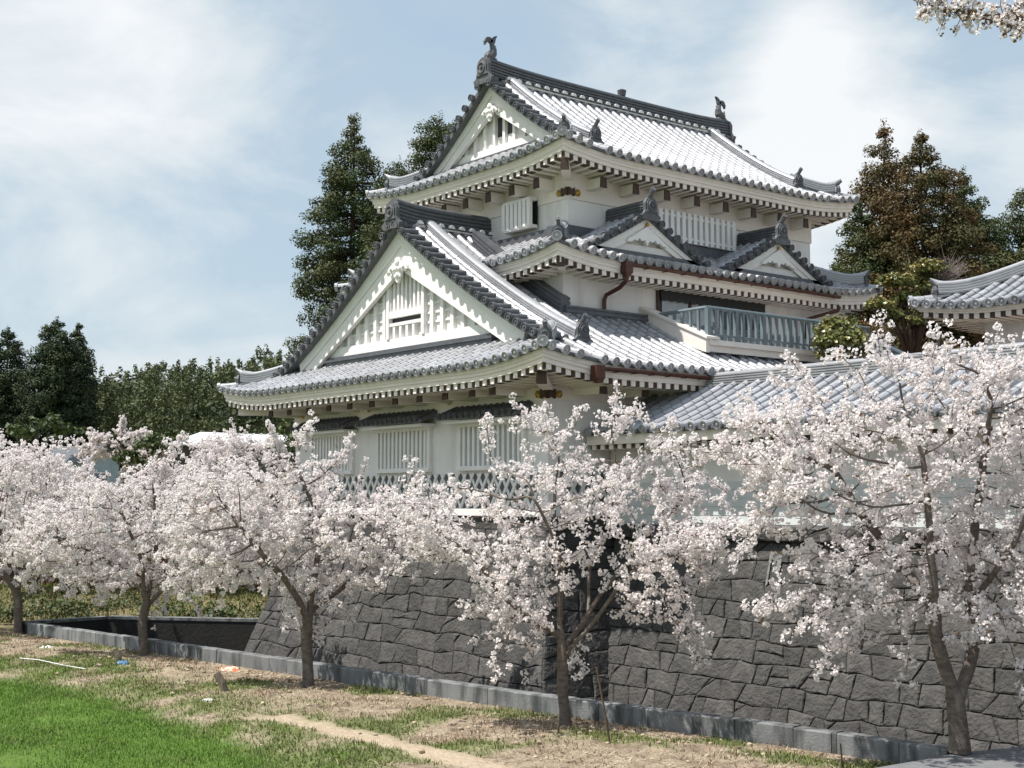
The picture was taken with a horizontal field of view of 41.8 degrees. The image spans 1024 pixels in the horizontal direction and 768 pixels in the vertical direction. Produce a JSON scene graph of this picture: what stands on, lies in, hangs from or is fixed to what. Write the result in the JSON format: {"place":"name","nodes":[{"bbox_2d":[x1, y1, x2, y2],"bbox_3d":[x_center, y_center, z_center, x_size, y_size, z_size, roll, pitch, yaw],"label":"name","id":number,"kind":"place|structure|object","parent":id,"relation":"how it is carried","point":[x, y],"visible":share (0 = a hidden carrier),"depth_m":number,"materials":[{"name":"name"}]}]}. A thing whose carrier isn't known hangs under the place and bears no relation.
{"place":"outdoors","nodes":[
{"label":"outdoors","id":0,"kind":"place"},
{"bbox_2d":[4,411,86,439],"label":"shrub","id":1,"kind":"object","parent":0,"point":[20,429],"visible":1,"depth_m":77.62,"materials":[{"name":"green plant"}]},
{"bbox_2d":[40,446,120,556],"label":"house","id":2,"kind":"structure","parent":0,"point":[109,465],"depth_m":79.85,"materials":[{"name":"grey"}]},
{"bbox_2d":[93,472,108,482],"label":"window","id":3,"kind":"structure","parent":2,"relation":"in","point":[96,474],"depth_m":79.49,"materials":[{"name":"grey glass"}]},
{"bbox_2d":[0,519,169,631],"bbox_3d":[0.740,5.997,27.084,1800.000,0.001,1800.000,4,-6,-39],"label":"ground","id":4,"kind":"structure","parent":0,"point":[8,627],"depth_m":38.75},
{"bbox_2d":[0,327,32,514],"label":"cedar tree","id":5,"kind":"object","parent":4,"relation":"on","point":[9,410],"visible":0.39,"depth_m":97.65,"materials":[{"name":"green plant"}]},
{"bbox_2d":[0,440,49,551],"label":"cherry tree","id":6,"kind":"object","parent":4,"relation":"on","point":[9,450],"visible":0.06,"depth_m":45.95,"materials":[{"name":"white plant"}]},
{"bbox_2d":[10,316,97,506],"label":"cedar tree","id":7,"kind":"object","parent":4,"relation":"on","point":[47,377],"visible":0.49,"depth_m":95.26,"materials":[{"name":"green plant"}]},
{"bbox_2d":[0,454,146,592],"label":"cherry tree","id":8,"kind":"object","parent":4,"relation":"on","point":[89,473],"visible":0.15,"depth_m":41.74,"materials":[{"name":"white plant"}]},
{"bbox_2d":[51,323,105,447],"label":"cedar tree","id":9,"kind":"object","parent":4,"relation":"on","point":[87,362],"visible":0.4,"depth_m":97.02,"materials":[{"name":"green plant"}]},
{"bbox_2d":[74,415,175,540],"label":"cherry tree","id":10,"kind":"object","parent":4,"relation":"on","point":[93,447],"visible":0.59,"depth_m":67.80,"materials":[{"name":"white plant"}]},
{"bbox_2d":[61,461,198,564],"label":"cherry tree","id":11,"kind":"object","parent":4,"relation":"on","point":[136,502],"visible":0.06,"depth_m":46.64,"materials":[{"name":"white plant"}]},
{"bbox_2d":[49,344,296,532],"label":"bamboo grove","id":12,"kind":"object","parent":4,"relation":"on","point":[138,405],"visible":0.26,"depth_m":106.16,"materials":[{"name":"green plant"}]},
{"bbox_2d":[187,417,295,556],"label":"cherry tree","id":13,"kind":"object","parent":4,"relation":"on","point":[219,446],"visible":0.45,"depth_m":50.23,"materials":[{"name":"white plant"}]},
{"bbox_2d":[274,112,387,476],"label":"cedar tree","id":14,"kind":"object","parent":4,"relation":"on","point":[343,180],"visible":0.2,"depth_m":60.16,"materials":[{"name":"green plant"}]},
{"bbox_2d":[339,216,387,288],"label":"cedar tree","id":15,"kind":"object","parent":4,"relation":"on","point":[373,232],"visible":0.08,"depth_m":57.42,"materials":[{"name":"green plant"}]},
{"bbox_2d":[364,155,412,224],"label":"cedar tree","id":16,"kind":"object","parent":4,"relation":"on","point":[398,171],"visible":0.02,"depth_m":72.90,"materials":[{"name":"green plant"}]},
{"bbox_2d":[402,110,457,172],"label":"cedar tree","id":17,"kind":"object","parent":4,"relation":"on","point":[430,143],"visible":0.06,"depth_m":68.62,"materials":[{"name":"green plant"}]},
{"bbox_2d":[828,202,898,343],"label":"cedar tree","id":18,"kind":"object","parent":4,"relation":"on","point":[846,266],"visible":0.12,"depth_m":57.24,"materials":[{"name":"green plant"}]},
{"bbox_2d":[841,117,926,339],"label":"cedar tree","id":19,"kind":"object","parent":4,"relation":"on","point":[879,175],"visible":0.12,"depth_m":58.60,"materials":[{"name":"green plant"}]},
{"bbox_2d":[846,129,1001,351],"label":"cedar tree","id":20,"kind":"object","parent":4,"relation":"on","point":[930,238],"visible":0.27,"depth_m":55.91,"materials":[{"name":"green plant"}]},
{"bbox_2d":[933,165,1011,345],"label":"cedar tree","id":21,"kind":"object","parent":4,"relation":"on","point":[986,224],"visible":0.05,"depth_m":60.41,"materials":[{"name":"green plant"}]},
{"bbox_2d":[970,216,1016,270],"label":"cedar tree","id":22,"kind":"object","parent":4,"relation":"on","point":[995,221],"visible":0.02,"depth_m":62.50,"materials":[{"name":"green plant"}]},
{"bbox_2d":[980,187,1023,281],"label":"cedar tree","id":23,"kind":"object","parent":4,"relation":"on","point":[1006,259],"visible":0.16,"depth_m":58.88,"materials":[{"name":"green plant"}]},
{"bbox_2d":[0,582,270,624],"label":"bank","id":24,"kind":"structure","parent":0,"point":[136,612],"depth_m":39.82,"materials":[{"name":"green plant"}]},
{"bbox_2d":[0,592,264,619],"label":"ivy cover","id":25,"kind":"object","parent":24,"relation":"on","point":[222,612],"visible":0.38,"depth_m":39.18,"materials":[{"name":"green plant"}]},
{"bbox_2d":[0,545,280,587],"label":"dry brush","id":26,"kind":"object","parent":24,"relation":"on","point":[12,574],"visible":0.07,"depth_m":45.17,"materials":[{"name":"brown plant"}]},
{"bbox_2d":[134,442,290,593],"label":"cherry tree","id":27,"kind":"object","parent":24,"relation":"on","point":[204,459],"visible":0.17,"depth_m":41.04,"materials":[{"name":"white plant"}]},
{"bbox_2d":[111,428,186,466],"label":"shrub","id":28,"kind":"object","parent":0,"point":[153,442],"visible":0.81,"depth_m":65.94,"materials":[{"name":"green plant"}]},
{"bbox_2d":[0,674,299,767],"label":"field grass","id":29,"kind":"structure","parent":0,"point":[90,725],"depth_m":21.60,"materials":[{"name":"green plant"}]},
{"bbox_2d":[168,432,294,560],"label":"long shed","id":30,"kind":"structure","parent":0,"point":[195,438],"depth_m":68.19,"materials":[{"name":"grey"}]},
{"bbox_2d":[187,399,281,429],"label":"shrub","id":31,"kind":"object","parent":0,"point":[210,409],"visible":0.68,"depth_m":85.03,"materials":[{"name":"green plant"}]},
{"bbox_2d":[265,418,295,473],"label":"shrub","id":32,"kind":"object","parent":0,"point":[281,428],"visible":0.21,"depth_m":51.80,"materials":[{"name":"green plant"}]},
{"bbox_2d":[0,630,893,767],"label":"soil bank","id":33,"kind":"structure","parent":0,"point":[451,758],"depth_m":21.17,"materials":[{"name":"beige soil"}]},
{"bbox_2d":[20,658,85,668],"bbox_3d":[-10.087,6.105,29.350,2.793,0.056,0.020,-4,-7,42],"label":"white pipe","id":34,"kind":"object","parent":33,"relation":"on","point":[51,662],"visible":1,"depth_m":29.39,"materials":[{"name":"white plastic"}]},
{"bbox_2d":[0,428,106,633],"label":"cherry tree","id":35,"kind":"object","parent":33,"relation":"on","point":[9,473],"visible":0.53,"depth_m":36.45,"materials":[{"name":"white plant"}]},
{"bbox_2d":[111,648,121,661],"bbox_3d":[-8.709,6.072,29.559,0.267,0.480,0.161,0,-5,-6],"label":"wooden stake","id":36,"kind":"object","parent":33,"relation":"on","point":[116,654],"visible":0.63,"depth_m":29.52,"materials":[{"name":"brown wood"}]},
{"bbox_2d":[117,660,128,664],"bbox_3d":[-8.437,6.056,29.018,0.306,0.178,0.372,0,-5,-1],"label":"plastic bag","id":37,"kind":"object","parent":33,"relation":"on","point":[126,662],"visible":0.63,"depth_m":28.99,"materials":[{"name":"blue plastic"}]},
{"bbox_2d":[0,430,269,655],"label":"cherry tree","id":38,"kind":"object","parent":33,"relation":"on","point":[119,576],"visible":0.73,"depth_m":31.16,"materials":[{"name":"white plant"}]},
{"bbox_2d":[213,671,228,691],"bbox_3d":[-5.495,5.685,25.312,0.303,0.513,0.162,0,-5,-4],"label":"wooden stake","id":39,"kind":"object","parent":33,"relation":"on","point":[220,680],"visible":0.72,"depth_m":25.27,"materials":[{"name":"brown wood"}]},
{"bbox_2d":[219,666,242,671],"bbox_3d":[-6.062,6.040,28.407,0.651,0.102,0.471,-1,-5,6],"label":"plastic sheet","id":40,"kind":"object","parent":33,"relation":"on","point":[229,669],"visible":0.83,"depth_m":28.31,"materials":[{"name":"white plastic"}]},
{"bbox_2d":[151,409,465,688],"bbox_3d":[-4.002,3.182,26.045,6.280,5.409,3.156,0,-5,-1],"label":"cherry tree","id":41,"kind":"object","parent":33,"relation":"on","point":[211,503],"visible":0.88,"depth_m":25.94,"materials":[{"name":"white plant"}]},
{"bbox_2d":[0,631,881,767],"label":"clods","id":42,"kind":"object","parent":33,"relation":"on","point":[491,726],"visible":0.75,"depth_m":21.40,"materials":[{"name":"soil"}]},
{"bbox_2d":[0,629,882,767],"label":"brown weeds","id":43,"kind":"object","parent":33,"relation":"on","point":[290,680],"visible":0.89,"depth_m":22.66,"materials":[{"name":"brown plant"}]},
{"bbox_2d":[0,629,892,767],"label":"dry straw","id":44,"kind":"object","parent":33,"relation":"on","point":[419,736],"visible":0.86,"depth_m":22.33,"materials":[{"name":"beige plant"}]},
{"bbox_2d":[0,632,905,767],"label":"bank weeds","id":45,"kind":"object","parent":33,"relation":"on","point":[340,747],"visible":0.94,"depth_m":22.08,"materials":[{"name":"green plant"}]},
{"bbox_2d":[374,380,752,727],"bbox_3d":[0.874,2.685,21.291,5.944,5.574,2.749,-1,-5,9],"label":"cherry tree","id":46,"kind":"object","parent":33,"relation":"on","point":[647,557],"visible":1,"depth_m":21.14,"materials":[{"name":"white plant"}]},
{"bbox_2d":[596,667,610,743],"bbox_3d":[1.347,4.813,19.699,0.229,1.274,0.037,0,-5,-1],"label":"bamboo cane","id":47,"kind":"object","parent":33,"relation":"on","point":[604,710],"visible":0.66,"depth_m":19.70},
{"bbox_2d":[840,743,842,767],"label":"thin stick","id":48,"kind":"object","parent":33,"relation":"on","point":[841,755],"visible":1,"depth_m":17.85,"materials":[{"name":"brown wood"}]},
{"bbox_2d":[0,0,1023,435],"label":"sky","id":49,"kind":"structure","parent":0,"point":[161,160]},
{"bbox_2d":[810,314,873,360],"bbox_3d":[7.851,0.820,31.375,1.721,5.033,1.311,0,-5,2],"label":"garden tree","id":50,"kind":"object","parent":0,"point":[832,331],"visible":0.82,"depth_m":31.37,"materials":[{"name":"green plant"}]},
{"bbox_2d":[863,257,953,352],"bbox_3d":[9.848,0.148,32.980,2.399,6.638,1.422,4,-6,-39],"label":"garden tree","id":51,"kind":"object","parent":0,"point":[919,281],"visible":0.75,"depth_m":33.17,"materials":[{"name":"green plant"}]},
{"bbox_2d":[930,245,969,349],"bbox_3d":[10.951,-0.009,33.387,1.051,7.022,1.557,-2,-5,19],"label":"bare shrub","id":52,"kind":"object","parent":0,"point":[944,276],"visible":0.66,"depth_m":33.37,"materials":[{"name":"brown plant"}]},
{"bbox_2d":[877,746,1023,767],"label":"pavement","id":53,"kind":"structure","parent":0,"point":[1011,757],"depth_m":17.28,"materials":[{"name":"grey concrete"}]},
{"bbox_2d":[657,309,1023,754],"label":"cherry tree","id":54,"kind":"object","parent":53,"relation":"on","point":[972,549],"visible":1,"depth_m":17.91,"materials":[{"name":"white plant"}]},
{"bbox_2d":[913,0,1023,42],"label":"cherry tree","id":55,"kind":"object","parent":53,"relation":"on","point":[968,15],"visible":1,"depth_m":13.26,"materials":[{"name":"white plant"}]},
{"bbox_2d":[908,260,1023,345],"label":"gatehouse","id":56,"kind":"object","parent":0,"point":[977,308],"visible":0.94,"depth_m":29.70,"materials":[{"name":"grey tile"}]},
{"label":"moat floor","id":57,"kind":"structure","parent":0,"visible":0},
{"bbox_2d":[23,619,256,650],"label":"moat wall","id":58,"kind":"structure","parent":57,"relation":"on","point":[229,635],"depth_m":37.51,"materials":[{"name":"concrete"}]},
{"bbox_2d":[23,615,258,623],"bbox_3d":[-7.712,6.627,37.898,11.601,0.076,1.802,1,-5,-6],"label":"moat coping","id":59,"kind":"object","parent":58,"relation":"on","point":[136,618],"visible":0.55,"depth_m":37.49,"materials":[{"name":"grey concrete"}]},
{"bbox_2d":[244,524,614,700],"bbox_3d":[2.432,5.920,35.061,15.423,4.516,12.976,4,-6,-39],"label":"stone rampart","id":60,"kind":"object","parent":57,"relation":"on","point":[405,624],"visible":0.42,"depth_m":29.01,"materials":[{"name":"black stone"}]},
{"bbox_2d":[217,36,902,529],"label":"castle tower","id":61,"kind":"structure","parent":60,"relation":"on","point":[561,246],"depth_m":31.73,"materials":[{"name":"white paint"}]},
{"bbox_2d":[290,416,358,474],"bbox_3d":[-4.781,1.565,33.879,0.605,1.450,2.590,4,-6,-39],"label":"window","id":62,"kind":"structure","parent":61,"relation":"in","point":[325,441],"depth_m":33.77,"materials":[{"name":"white wood"}]},
{"bbox_2d":[355,408,436,472],"bbox_3d":[-2.760,1.347,31.375,0.605,1.450,2.780,4,-6,-39],"label":"window","id":63,"kind":"structure","parent":61,"relation":"in","point":[392,442],"depth_m":31.37,"materials":[{"name":"white wood"}]},
{"bbox_2d":[435,400,532,470],"bbox_3d":[-0.649,1.119,28.758,0.605,1.450,2.880,4,-6,-39],"label":"window","id":64,"kind":"structure","parent":61,"relation":"in","point":[471,456],"depth_m":28.81,"materials":[{"name":"white wood"}]},
{"bbox_2d":[502,196,537,234],"bbox_3d":[0.183,-4.057,32.309,0.260,0.740,1.060,4,-6,-39],"label":"window","id":65,"kind":"structure","parent":61,"relation":"in","point":[520,215],"depth_m":32.11,"materials":[{"name":"white wood"}]},
{"bbox_2d":[657,208,735,251],"bbox_3d":[4.592,-3.849,33.666,2.770,0.760,0.260,4,-6,-39],"label":"window","id":66,"kind":"structure","parent":61,"relation":"in","point":[693,229],"depth_m":33.64,"materials":[{"name":"white wood"}]},
{"bbox_2d":[656,289,764,333],"bbox_3d":[4.963,-1.529,33.049,3.890,1.490,0.100,4,-6,-39],"label":"balcony door","id":67,"kind":"structure","parent":61,"relation":"in","point":[666,301],"depth_m":32.79,"materials":[{"name":"black"}]},
{"bbox_2d":[27,622,952,763],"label":"kerb","id":68,"kind":"structure","parent":57,"relation":"on","point":[864,746],"depth_m":22.65,"materials":[{"name":"grey concrete"}]},
{"bbox_2d":[604,523,1023,750],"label":"stone rampart","id":69,"kind":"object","parent":57,"relation":"on","point":[756,670],"visible":0.41,"depth_m":23.64,"materials":[{"name":"black stone"}]},
{"bbox_2d":[584,342,1023,530],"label":"roofed wall","id":70,"kind":"structure","parent":69,"relation":"on","point":[699,411],"depth_m":25.47,"materials":[{"name":"white paint"}]}
]}

